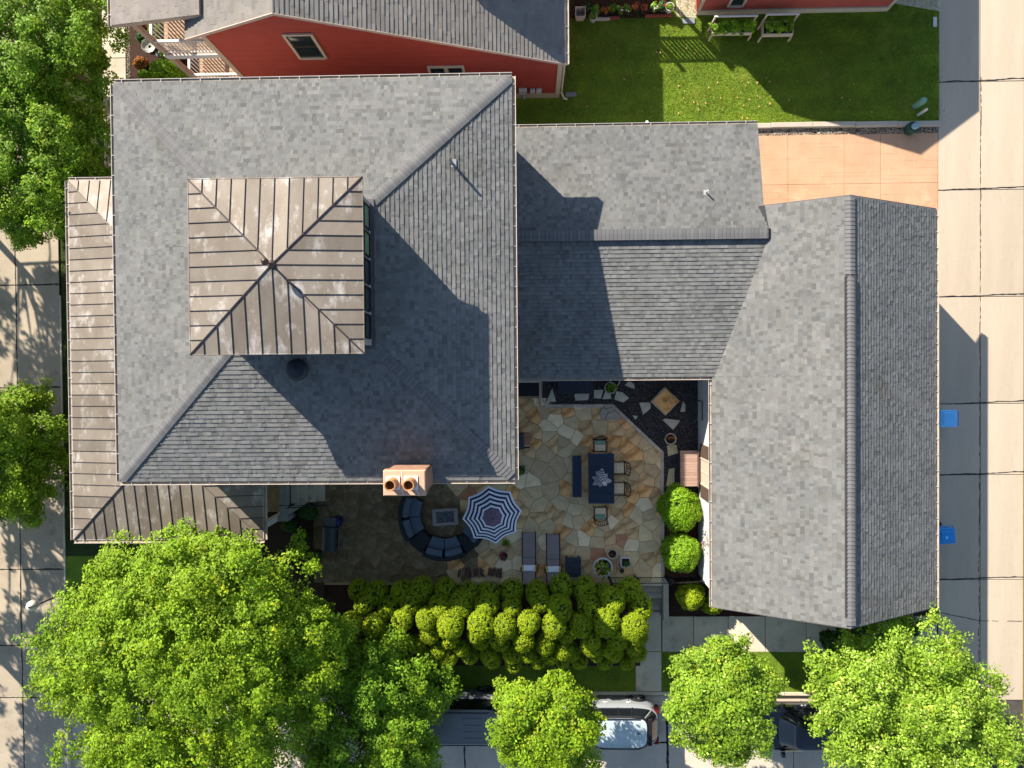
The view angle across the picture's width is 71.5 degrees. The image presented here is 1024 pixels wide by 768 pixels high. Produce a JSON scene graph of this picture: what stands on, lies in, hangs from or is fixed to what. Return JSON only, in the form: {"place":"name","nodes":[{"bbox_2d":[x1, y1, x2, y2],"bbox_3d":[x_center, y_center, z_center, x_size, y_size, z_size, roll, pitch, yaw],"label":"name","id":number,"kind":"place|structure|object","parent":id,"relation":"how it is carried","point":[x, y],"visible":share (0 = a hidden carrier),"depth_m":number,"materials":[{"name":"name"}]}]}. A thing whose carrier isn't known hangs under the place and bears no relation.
{"place":"outdoors","nodes":[
{"label":"outdoors","id":0,"kind":"place"},
{"bbox_2d":[0,6,66,767],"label":"walk","id":1,"kind":"structure","parent":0,"point":[31,565],"depth_m":30.31,"materials":[{"name":"concrete"}]},
{"bbox_2d":[0,375,69,531],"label":"maple tree","id":2,"kind":"object","parent":1,"relation":"on","point":[24,411],"visible":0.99,"depth_m":27.46,"materials":[{"name":"green plant"}]},
{"bbox_2d":[60,1,161,555],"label":"verge","id":3,"kind":"structure","parent":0,"point":[73,548],"depth_m":30.22,"materials":[{"name":"green plant"}]},
{"bbox_2d":[0,67,111,251],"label":"maple tree","id":4,"kind":"object","parent":3,"relation":"on","point":[33,199],"visible":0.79,"depth_m":26.39,"materials":[{"name":"green plant"}]},
{"bbox_2d":[0,0,131,130],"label":"maple tree","id":5,"kind":"object","parent":3,"relation":"on","point":[38,47],"visible":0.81,"depth_m":25.90,"materials":[{"name":"green plant"}]},
{"bbox_2d":[102,0,129,174],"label":"narrow walk","id":6,"kind":"structure","parent":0,"point":[118,63],"depth_m":29.91,"materials":[{"name":"concrete"}]},
{"bbox_2d":[130,24,220,78],"bbox_3d":[-8.220,-14.845,29.782,15.643,0.280,11.000,0,91,1],"label":"planting bed","id":7,"kind":"object","parent":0,"point":[135,48],"visible":0.11,"depth_m":29.83,"materials":[{"name":"brown soil"}]},
{"bbox_2d":[132,55,148,69],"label":"shrub","id":8,"kind":"object","parent":7,"relation":"on","point":[142,63],"visible":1,"depth_m":29.52,"materials":[{"name":"orange plant"}]},
{"bbox_2d":[136,69,153,78],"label":"shrub","id":9,"kind":"object","parent":7,"relation":"on","point":[142,74],"visible":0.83,"depth_m":29.32,"materials":[{"name":"green plant"}]},
{"bbox_2d":[141,39,160,56],"bbox_3d":[-14.831,-13.822,29.405,0.600,0.780,0.596,0,91,1],"label":"glass bird bath","id":10,"kind":"object","parent":7,"relation":"on","point":[147,46],"visible":0.86,"depth_m":29.11,"materials":[{"name":"glass"}]},
{"bbox_2d":[149,59,189,78],"bbox_3d":[-14.076,-12.807,29.178,1.637,1.226,0.936,0,91,1],"label":"shrub","id":11,"kind":"object","parent":7,"relation":"on","point":[164,68],"visible":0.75,"depth_m":28.78,"materials":[{"name":"green plant"}]},
{"bbox_2d":[258,512,324,597],"bbox_3d":[-9.152,7.055,29.786,2.866,0.886,3.581,0,91,1],"label":"side bed","id":12,"kind":"object","parent":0,"point":[278,539],"visible":0.18,"depth_m":29.34,"materials":[{"name":"brown soil"}]},
{"bbox_2d":[280,520,297,532],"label":"shrub","id":13,"kind":"object","parent":12,"relation":"on","point":[289,526],"visible":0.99,"depth_m":28.99,"materials":[{"name":"green plant"}]},
{"bbox_2d":[291,527,310,542],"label":"shrub","id":14,"kind":"object","parent":12,"relation":"on","point":[306,539],"visible":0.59,"depth_m":29.04,"materials":[{"name":"green plant"}]},
{"bbox_2d":[296,502,318,519],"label":"shrub","id":15,"kind":"object","parent":12,"relation":"on","point":[308,513],"visible":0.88,"depth_m":28.98,"materials":[{"name":"green plant"}]},
{"bbox_2d":[110,72,518,495],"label":"house","id":16,"kind":"structure","parent":0,"point":[314,279],"depth_m":22.06,"materials":[{"name":"grey"}]},
{"bbox_2d":[65,177,279,542],"bbox_3d":[-12.765,-0.900,27.824,7.386,4.761,13.576,0,91,1],"label":"porch","id":17,"kind":"object","parent":16,"relation":"attached to","point":[103,503],"visible":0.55,"depth_m":26.21,"materials":[{"name":"metal"}]},
{"bbox_2d":[267,381,664,584],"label":"patio","id":18,"kind":"structure","parent":0,"point":[374,545],"depth_m":29.04,"materials":[{"name":"beige stone"}]},
{"bbox_2d":[277,484,335,520],"bbox_3d":[-8.426,3.951,28.660,2.343,1.816,3.054,0,91,1],"label":"side stair","id":19,"kind":"object","parent":18,"relation":"on","point":[294,498],"visible":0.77,"depth_m":28.61,"materials":[{"name":"concrete"}]},
{"bbox_2d":[321,517,341,551],"bbox_3d":[-7.246,6.018,28.749,0.736,1.020,1.320,2,91,1],"label":"barrel grill","id":20,"kind":"object","parent":18,"relation":"on","point":[330,535],"visible":0.96,"depth_m":28.35,"materials":[{"name":"black metal"}]},
{"bbox_2d":[398,496,482,560],"bbox_3d":[-2.831,5.859,28.761,3.658,0.760,2.486,9,91,1],"label":"curved sofa","id":21,"kind":"object","parent":18,"relation":"on","point":[451,548],"visible":0.83,"depth_m":28.70,"materials":[{"name":"blue fabric"}]},
{"bbox_2d":[432,507,458,525],"bbox_3d":[-2.698,5.376,28.933,1.040,0.415,0.680,-3,91,1],"label":"fire table","id":22,"kind":"object","parent":18,"relation":"on","point":[444,516],"visible":1,"depth_m":28.74,"materials":[{"name":"stone"}]},
{"bbox_2d":[457,567,501,578],"bbox_3d":[-1.324,7.729,29.081,1.849,0.105,0.467,0,91,1],"label":"firewood pile","id":23,"kind":"object","parent":18,"relation":"on","point":[474,573],"visible":1,"depth_m":29.06,"materials":[{"name":"brown wood"}]},
{"bbox_2d":[463,486,521,542],"bbox_3d":[-0.731,4.937,27.721,2.102,2.722,2.085,-30,90,2],"label":"striped umbrella","id":24,"kind":"object","parent":18,"relation":"on","point":[492,514],"visible":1,"depth_m":26.74,"materials":[{"name":"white fabric"}]},
{"bbox_2d":[518,433,529,450],"bbox_3d":[0.240,2.403,28.559,0.920,0.940,0.851,-3,91,1],"label":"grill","id":25,"kind":"object","parent":18,"relation":"on","point":[521,445],"visible":0.49,"depth_m":28.09,"materials":[{"name":"black metal"}]},
{"bbox_2d":[520,531,537,583],"bbox_3d":[0.686,6.966,28.777,0.698,0.610,2.046,0,91,1],"label":"sun lounger","id":26,"kind":"object","parent":18,"relation":"on","point":[528,548],"visible":0.95,"depth_m":28.74,"materials":[{"name":"grey fabric"}]},
{"bbox_2d":[518,381,541,405],"bbox_3d":[0.599,0.287,28.926,1.196,0.550,1.186,0,91,1],"label":"window well","id":27,"kind":"object","parent":18,"relation":"on","point":[529,388],"depth_m":28.96,"materials":[{"name":"black metal"}]},
{"bbox_2d":[545,533,561,584],"bbox_3d":[1.667,7.025,28.754,0.698,0.610,2.019,0,91,1],"label":"sun lounger","id":28,"kind":"object","parent":18,"relation":"on","point":[552,549],"visible":0.85,"depth_m":28.72,"materials":[{"name":"grey fabric"}]},
{"bbox_2d":[565,556,580,576],"bbox_3d":[2.464,7.373,28.825,0.637,0.440,0.794,0,91,1],"label":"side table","id":29,"kind":"object","parent":18,"relation":"on","point":[572,566],"visible":0.85,"depth_m":28.61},
{"bbox_2d":[572,455,581,496],"bbox_3d":[2.614,3.711,28.770,0.366,0.440,1.675,0,91,1],"label":"dining bench","id":30,"kind":"object","parent":18,"relation":"on","point":[576,479],"visible":1,"depth_m":28.55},
{"bbox_2d":[592,436,607,451],"bbox_3d":[3.527,2.384,28.488,0.556,0.924,0.692,0,91,1],"label":"dining chair","id":31,"kind":"object","parent":18,"relation":"on","point":[599,447],"visible":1,"depth_m":28.46,"materials":[{"name":"white fabric"}]},
{"bbox_2d":[588,453,613,503],"bbox_3d":[3.554,3.757,28.603,1.027,0.730,1.983,0,91,1],"label":"dining table","id":32,"kind":"object","parent":18,"relation":"on","point":[597,494],"visible":0.92,"depth_m":28.24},
{"bbox_2d":[593,505,608,525],"bbox_3d":[3.547,5.271,28.528,0.556,0.924,0.692,-1,91,1],"label":"dining chair","id":33,"kind":"object","parent":18,"relation":"on","point":[600,510],"visible":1,"depth_m":28.50,"materials":[{"name":"white fabric"}]},
{"bbox_2d":[593,469,610,486],"bbox_3d":[3.494,3.658,27.693,0.722,2.530,0.709,0,91,1],"label":"closed umbrella","id":34,"kind":"object","parent":18,"relation":"on","point":[600,478],"visible":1,"depth_m":27.24,"materials":[{"name":"fabric"}]},
{"bbox_2d":[593,557,612,579],"bbox_3d":[3.655,7.381,28.668,0.794,0.697,0.800,34,91,1],"label":"plant pot","id":35,"kind":"object","parent":18,"relation":"on","point":[603,567],"visible":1,"depth_m":28.57,"materials":[{"name":"white ceramic"}]},
{"bbox_2d":[615,391,628,401],"bbox_3d":[4.464,0.528,28.941,0.585,0.100,0.383,20,91,1],"label":"stepping stone","id":36,"kind":"object","parent":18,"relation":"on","point":[620,396],"visible":1,"depth_m":28.89,"materials":[{"name":"grey stone"}]},
{"bbox_2d":[614,460,630,475],"bbox_3d":[4.364,3.361,28.481,0.692,0.924,0.556,0,91,1],"label":"dining chair","id":37,"kind":"object","parent":18,"relation":"on","point":[619,467],"visible":0.93,"depth_m":28.45,"materials":[{"name":"white fabric"}]},
{"bbox_2d":[614,480,630,496],"bbox_3d":[4.366,4.186,28.493,0.692,0.924,0.556,2,91,1],"label":"dining chair","id":38,"kind":"object","parent":18,"relation":"on","point":[619,487],"visible":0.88,"depth_m":28.47,"materials":[{"name":"white fabric"}]},
{"bbox_2d":[619,555,630,567],"bbox_3d":[4.572,7.181,28.728,0.400,0.527,0.400,0,91,1],"label":"plant pot","id":39,"kind":"object","parent":18,"relation":"on","point":[624,560],"visible":1,"depth_m":28.61,"materials":[{"name":"ceramic"}]},
{"bbox_2d":[640,571,668,619],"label":"garden steps","id":40,"kind":"structure","parent":18,"relation":"on","point":[658,594],"depth_m":29.13,"materials":[{"name":"concrete"}]},
{"bbox_2d":[608,574,704,584],"bbox_3d":[5.734,7.847,28.483,3.669,1.100,0.116,-2,91,1],"label":"iron fence","id":41,"kind":"object","parent":18,"relation":"on","point":[667,579],"visible":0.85,"depth_m":28.42,"materials":[{"name":"black metal"}]},
{"bbox_2d":[66,556,933,691],"bbox_3d":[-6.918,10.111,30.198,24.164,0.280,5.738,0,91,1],"label":"lawn","id":42,"kind":"structure","parent":0,"point":[74,566],"depth_m":29.94,"materials":[{"name":"green plant"}]},
{"bbox_2d":[26,575,99,610],"bbox_3d":[-17.187,7.973,27.989,1.171,4.530,0.394,-20,90,2],"label":"street lamp","id":43,"kind":"object","parent":42,"relation":"on","point":[32,605],"visible":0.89,"depth_m":25.99,"materials":[{"name":"black metal"}]},
{"bbox_2d":[11,516,359,767],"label":"maple tree","id":44,"kind":"object","parent":42,"relation":"on","point":[201,660],"visible":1,"depth_m":22.93,"materials":[{"name":"green plant"}]},
{"bbox_2d":[276,595,352,693],"bbox_3d":[-7.705,10.029,27.791,3.626,4.528,3.718,0,91,1],"label":"maple tree","id":45,"kind":"object","parent":42,"relation":"on","point":[322,602],"visible":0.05,"depth_m":27.24,"materials":[{"name":"green plant"}]},
{"bbox_2d":[279,623,464,767],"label":"maple tree","id":46,"kind":"object","parent":42,"relation":"on","point":[384,713],"visible":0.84,"depth_m":25.33,"materials":[{"name":"green plant"}]},
{"bbox_2d":[324,585,639,665],"bbox_3d":[-1.279,9.869,29.680,13.060,0.800,3.470,0,91,1],"label":"hedge bed","id":47,"kind":"object","parent":42,"relation":"on","point":[338,596],"visible":0.21,"depth_m":29.30,"materials":[{"name":"brown soil"}]},
{"bbox_2d":[339,571,652,673],"bbox_3d":[-0.627,9.525,27.687,12.202,2.549,4.184,0,91,1],"label":"hedge","id":48,"kind":"object","parent":47,"relation":"on","point":[446,610],"visible":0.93,"depth_m":27.32,"materials":[{"name":"green plant"}]},
{"bbox_2d":[485,669,606,767],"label":"maple tree","id":49,"kind":"object","parent":42,"relation":"on","point":[538,725],"visible":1,"depth_m":24.44,"materials":[{"name":"green plant"}]},
{"bbox_2d":[71,695,929,767],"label":"street","id":50,"kind":"structure","parent":0,"point":[663,753],"depth_m":29.97,"materials":[{"name":"grey asphalt"}]},
{"bbox_2d":[400,686,502,746],"bbox_3d":[-2.773,13.729,29.220,4.930,1.869,2.240,0,91,1],"label":"parked van","id":51,"kind":"object","parent":50,"relation":"on","point":[469,713],"visible":0.37,"depth_m":28.34,"materials":[{"name":"grey paint"}]},
{"bbox_2d":[565,695,658,749],"bbox_3d":[3.858,13.986,29.203,4.380,1.591,2.160,0,91,1],"label":"parked car","id":52,"kind":"object","parent":50,"relation":"on","point":[632,722],"visible":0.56,"depth_m":28.49,"materials":[{"name":"white metal"}]},
{"bbox_2d":[753,698,858,757],"bbox_3d":[11.930,14.051,29.059,4.530,1.493,2.180,0,91,1],"label":"parked car","id":53,"kind":"object","parent":50,"relation":"on","point":[792,734],"visible":0.26,"depth_m":28.68,"materials":[{"name":"black paint"}]},
{"bbox_2d":[253,545,933,613],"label":"ground","id":54,"kind":"structure","parent":0,"point":[924,612],"depth_m":29.75,"materials":[{"name":"green plant"}]},
{"bbox_2d":[59,295,70,767],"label":"walk edging","id":55,"kind":"object","parent":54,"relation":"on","point":[64,540],"visible":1,"depth_m":30.25,"materials":[{"name":"concrete"}]},
{"bbox_2d":[94,690,934,695],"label":"kerb","id":56,"kind":"structure","parent":54,"relation":"on","point":[612,693],"depth_m":29.78,"materials":[{"name":"concrete"}]},
{"bbox_2d":[669,578,762,615],"bbox_3d":[11.290,8.685,29.746,9.396,0.270,1.966,0,91,1],"label":"mulch bed","id":57,"kind":"object","parent":54,"relation":"on","point":[675,608],"visible":0.07,"depth_m":29.71,"materials":[{"name":"brown soil"}]},
{"bbox_2d":[674,580,705,610],"bbox_3d":[7.246,8.643,28.946,1.263,1.596,1.187,0,91,1],"label":"shrub","id":58,"kind":"object","parent":57,"relation":"on","point":[690,596],"visible":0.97,"depth_m":28.61,"materials":[{"name":"green plant"}]},
{"bbox_2d":[701,596,722,614],"bbox_3d":[8.255,9.111,29.210,0.942,0.900,0.727,14,91,1],"label":"shrub","id":59,"kind":"object","parent":57,"relation":"on","point":[708,609],"visible":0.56,"depth_m":28.98,"materials":[{"name":"green plant"}]},
{"bbox_2d":[698,195,938,628],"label":"garage","id":60,"kind":"structure","parent":54,"relation":"on","point":[818,446],"depth_m":24.60,"materials":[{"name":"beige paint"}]},
{"bbox_2d":[516,121,770,380],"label":"connecting wing","id":61,"kind":"structure","parent":60,"relation":"attached to","point":[640,247],"depth_m":25.32,"materials":[{"name":"grey"}]},
{"bbox_2d":[699,457,708,488],"bbox_3d":[7.491,3.456,27.639,0.068,1.520,1.080,0,91,1],"label":"window","id":62,"kind":"structure","parent":60,"relation":"in","point":[703,463],"depth_m":27.75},
{"bbox_2d":[605,410,621,419],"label":"broken slab","id":63,"kind":"structure","parent":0,"point":[614,415],"depth_m":28.86,"materials":[{"name":"grey stone"}]},
{"bbox_2d":[542,380,697,501],"bbox_3d":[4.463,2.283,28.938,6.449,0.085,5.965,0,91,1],"label":"gravel","id":64,"kind":"structure","parent":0,"point":[644,417],"depth_m":28.89,"materials":[{"name":"black gravel"}]},
{"bbox_2d":[558,381,592,393],"bbox_3d":[2.554,0.035,28.695,1.393,0.490,0.702,0,91,1],"label":"storage bench","id":65,"kind":"object","parent":64,"relation":"on","point":[575,387],"visible":0.62,"depth_m":28.45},
{"bbox_2d":[604,381,617,393],"bbox_3d":[3.957,0.139,28.666,0.502,0.583,0.494,41,92,1],"label":"plant pot","id":66,"kind":"object","parent":64,"relation":"on","point":[609,388],"visible":0.98,"depth_m":28.55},
{"bbox_2d":[650,387,678,414],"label":"stone block","id":67,"kind":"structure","parent":64,"relation":"on","point":[664,400],"depth_m":28.63,"materials":[{"name":"beige stone"}]},
{"bbox_2d":[666,468,674,485],"bbox_3d":[6.437,3.783,28.939,0.340,0.100,0.754,0,91,1],"label":"stepping stone","id":68,"kind":"object","parent":64,"relation":"on","point":[671,473],"visible":0.77,"depth_m":28.89,"materials":[{"name":"grey stone"}]},
{"bbox_2d":[665,433,676,444],"bbox_3d":[6.359,2.208,28.634,0.498,0.590,0.467,0,91,1],"label":"plant pot","id":69,"kind":"object","parent":64,"relation":"on","point":[670,438],"visible":1,"depth_m":28.60,"materials":[{"name":"ceramic"}]},
{"bbox_2d":[667,445,677,455],"bbox_3d":[6.529,2.690,28.922,0.426,0.100,0.446,-7,91,1],"label":"stepping stone","id":70,"kind":"object","parent":64,"relation":"on","point":[672,449],"visible":0.95,"depth_m":28.87,"materials":[{"name":"grey stone"}]},
{"bbox_2d":[678,449,698,486],"bbox_3d":[7.078,3.364,28.558,0.718,0.640,1.474,0,91,1],"label":"wooden bench","id":71,"kind":"object","parent":64,"relation":"on","point":[688,467],"visible":1,"depth_m":28.34,"materials":[{"name":"brown wood"}]},
{"bbox_2d":[635,610,661,691],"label":"path","id":72,"kind":"structure","parent":0,"point":[648,674],"depth_m":29.75,"materials":[{"name":"concrete"}]},
{"bbox_2d":[664,515,697,577],"bbox_3d":[7.023,6.021,29.385,1.604,0.884,3.739,0,91,1],"label":"shrub bed","id":73,"kind":"object","parent":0,"point":[693,532],"visible":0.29,"depth_m":28.96,"materials":[{"name":"brown soil"}]},
{"bbox_2d":[655,482,701,532],"bbox_3d":[6.673,4.878,28.321,1.785,1.615,1.828,-31,90,2],"label":"shrub","id":74,"kind":"object","parent":73,"relation":"on","point":[679,509],"visible":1,"depth_m":27.80,"materials":[{"name":"green plant"}]},
{"bbox_2d":[659,533,702,573],"bbox_3d":[6.788,6.712,28.313,1.747,1.676,1.674,0,91,1],"label":"shrub","id":75,"kind":"object","parent":73,"relation":"on","point":[681,552],"visible":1,"depth_m":27.78,"materials":[{"name":"green plant"}]},
{"bbox_2d":[676,0,695,17],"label":"corner path","id":76,"kind":"structure","parent":0,"point":[689,8],"depth_m":29.24,"materials":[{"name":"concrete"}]},
{"bbox_2d":[516,0,940,124],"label":"lawn","id":77,"kind":"structure","parent":0,"point":[697,63],"depth_m":29.22,"materials":[{"name":"green plant"}]},
{"bbox_2d":[184,0,568,99],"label":"red house","id":78,"kind":"structure","parent":77,"relation":"on","point":[525,43],"depth_m":24.74,"materials":[{"name":"paint"}]},
{"bbox_2d":[107,0,238,77],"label":"red house porch","id":79,"kind":"object","parent":78,"relation":"attached to","point":[173,46],"visible":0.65,"depth_m":25.35,"materials":[{"name":"white paint"}]},
{"bbox_2d":[282,33,327,59],"bbox_3d":[-7.172,-11.703,24.694,1.030,1.830,0.079,0,91,1],"label":"window","id":80,"kind":"structure","parent":78,"relation":"in","point":[305,46],"depth_m":24.64,"materials":[{"name":"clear glass"}]},
{"bbox_2d":[427,65,464,73],"bbox_3d":[-2.454,-11.775,27.230,1.380,1.730,0.079,0,91,1],"label":"window","id":81,"kind":"structure","parent":78,"relation":"in","point":[457,68],"depth_m":26.63,"materials":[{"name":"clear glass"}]},
{"bbox_2d":[575,6,585,20],"bbox_3d":[2.785,-15.119,29.099,0.420,0.490,0.420,0,91,1],"label":"beige tub","id":82,"kind":"object","parent":77,"relation":"on","point":[580,14],"visible":1,"depth_m":29.01,"materials":[{"name":"beige plastic"}]},
{"bbox_2d":[569,0,668,18],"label":"pot bed","id":83,"kind":"object","parent":77,"relation":"on","point":[601,3],"visible":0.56,"depth_m":29.30,"materials":[{"name":"brown soil"}]},
{"bbox_2d":[645,14,671,17],"bbox_3d":[6.014,-15.128,29.216,1.098,0.120,0.100,0,91,1],"label":"edging board","id":84,"kind":"object","parent":77,"relation":"on","point":[657,15],"visible":1,"depth_m":29.17,"materials":[{"name":"red wood"}]},
{"bbox_2d":[707,15,757,41],"bbox_3d":[8.785,-14.254,28.617,1.966,1.190,0.742,0,91,1],"label":"raised planter","id":85,"kind":"object","parent":77,"relation":"on","point":[728,27],"visible":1,"depth_m":28.35,"materials":[{"name":"grey wood"}]},
{"bbox_2d":[757,13,799,42],"bbox_3d":[10.682,-14.315,28.570,1.320,1.190,0.827,0,91,1],"label":"raised planter","id":86,"kind":"object","parent":77,"relation":"on","point":[779,28],"visible":1,"depth_m":28.34,"materials":[{"name":"wood"}]},
{"bbox_2d":[895,0,940,11],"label":"corner pad","id":87,"kind":"object","parent":77,"relation":"on","point":[919,3],"visible":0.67,"depth_m":29.00,"materials":[{"name":"concrete"}]},
{"bbox_2d":[648,614,936,651],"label":"walk","id":88,"kind":"structure","parent":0,"point":[771,634],"depth_m":29.64,"materials":[{"name":"concrete"}]},
{"bbox_2d":[819,628,844,654],"bbox_3d":[12.979,10.474,28.854,0.942,1.424,0.856,0,91,1],"label":"shrub","id":89,"kind":"object","parent":88,"relation":"on","point":[828,637],"visible":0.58,"depth_m":28.74,"materials":[{"name":"green plant"}]},
{"bbox_2d":[835,626,865,638],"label":"shrub","id":90,"kind":"object","parent":88,"relation":"on","point":[852,631],"visible":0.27,"depth_m":28.54,"materials":[{"name":"green plant"}]},
{"bbox_2d":[886,615,921,636],"bbox_3d":[15.815,9.703,28.770,1.361,1.433,0.986,0,91,1],"label":"shrub","id":91,"kind":"object","parent":88,"relation":"on","point":[917,632],"visible":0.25,"depth_m":28.27,"materials":[{"name":"green plant"}]},
{"bbox_2d":[695,0,896,14],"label":"red garage","id":92,"kind":"structure","parent":0,"point":[722,7],"depth_m":28.70,"materials":[{"name":"paint"}]},
{"bbox_2d":[727,0,746,7],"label":"window","id":93,"kind":"structure","parent":92,"relation":"in","point":[732,3],"depth_m":28.34,"materials":[{"name":"clear glass"}]},
{"bbox_2d":[662,652,936,691],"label":"lawn","id":94,"kind":"structure","parent":0,"point":[785,663],"depth_m":29.64,"materials":[{"name":"green plant"}]},
{"bbox_2d":[660,631,789,767],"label":"maple tree","id":95,"kind":"object","parent":94,"relation":"on","point":[724,693],"visible":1,"depth_m":24.32,"materials":[{"name":"green plant"}]},
{"bbox_2d":[802,601,1023,767],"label":"maple tree","id":96,"kind":"object","parent":94,"relation":"on","point":[877,693],"visible":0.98,"depth_m":23.96,"materials":[{"name":"green plant"}]},
{"bbox_2d":[759,133,937,208],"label":"driveway","id":97,"kind":"structure","parent":0,"point":[901,167],"depth_m":29.22,"materials":[{"name":"beige concrete"}]},
{"bbox_2d":[758,127,938,135],"bbox_3d":[13.200,-10.412,29.364,8.535,0.210,0.306,0,91,1],"label":"pebble bed","id":98,"kind":"object","parent":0,"point":[841,129],"visible":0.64,"depth_m":29.26,"materials":[{"name":"stone"}]},
{"bbox_2d":[771,122,812,128],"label":"retaining curb","id":99,"kind":"structure","parent":98,"relation":"on","point":[784,125],"depth_m":29.11,"materials":[{"name":"concrete"}]},
{"bbox_2d":[813,121,854,127],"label":"retaining curb","id":100,"kind":"structure","parent":98,"relation":"on","point":[838,124],"depth_m":29.07,"materials":[{"name":"concrete"}]},
{"bbox_2d":[854,121,897,127],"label":"retaining curb","id":101,"kind":"structure","parent":98,"relation":"on","point":[868,124],"depth_m":29.03,"materials":[{"name":"concrete"}]},
{"bbox_2d":[896,121,939,127],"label":"retaining curb","id":102,"kind":"structure","parent":98,"relation":"on","point":[922,123],"depth_m":28.98,"materials":[{"name":"concrete"}]},
{"bbox_2d":[903,121,918,135],"bbox_3d":[16.231,-10.393,28.822,0.460,0.550,0.460,0,91,1],"label":"utility canister","id":103,"kind":"object","parent":102,"relation":"on","point":[911,128],"visible":1,"depth_m":28.71,"materials":[{"name":"green plastic"}]},
{"bbox_2d":[935,0,1023,767],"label":"alley","id":104,"kind":"structure","parent":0,"point":[981,218],"depth_m":29.20,"materials":[{"name":"concrete"}]},
{"bbox_2d":[939,522,955,544],"bbox_3d":[17.347,6.013,28.820,0.680,1.072,0.738,-5,91,1],"label":"recycling bin","id":105,"kind":"object","parent":104,"relation":"on","point":[946,535],"visible":0.56,"depth_m":28.32,"materials":[{"name":"blue plastic"}]},
{"bbox_2d":[939,410,958,426],"bbox_3d":[17.436,1.367,28.753,0.738,1.072,0.680,0,91,1],"label":"recycling bin","id":106,"kind":"object","parent":104,"relation":"on","point":[947,418],"visible":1,"depth_m":28.25,"materials":[{"name":"blue plastic"}]},
{"bbox_2d":[1023,403,1023,766],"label":"verge","id":107,"kind":"structure","parent":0,"point":[1023,583],"depth_m":29.31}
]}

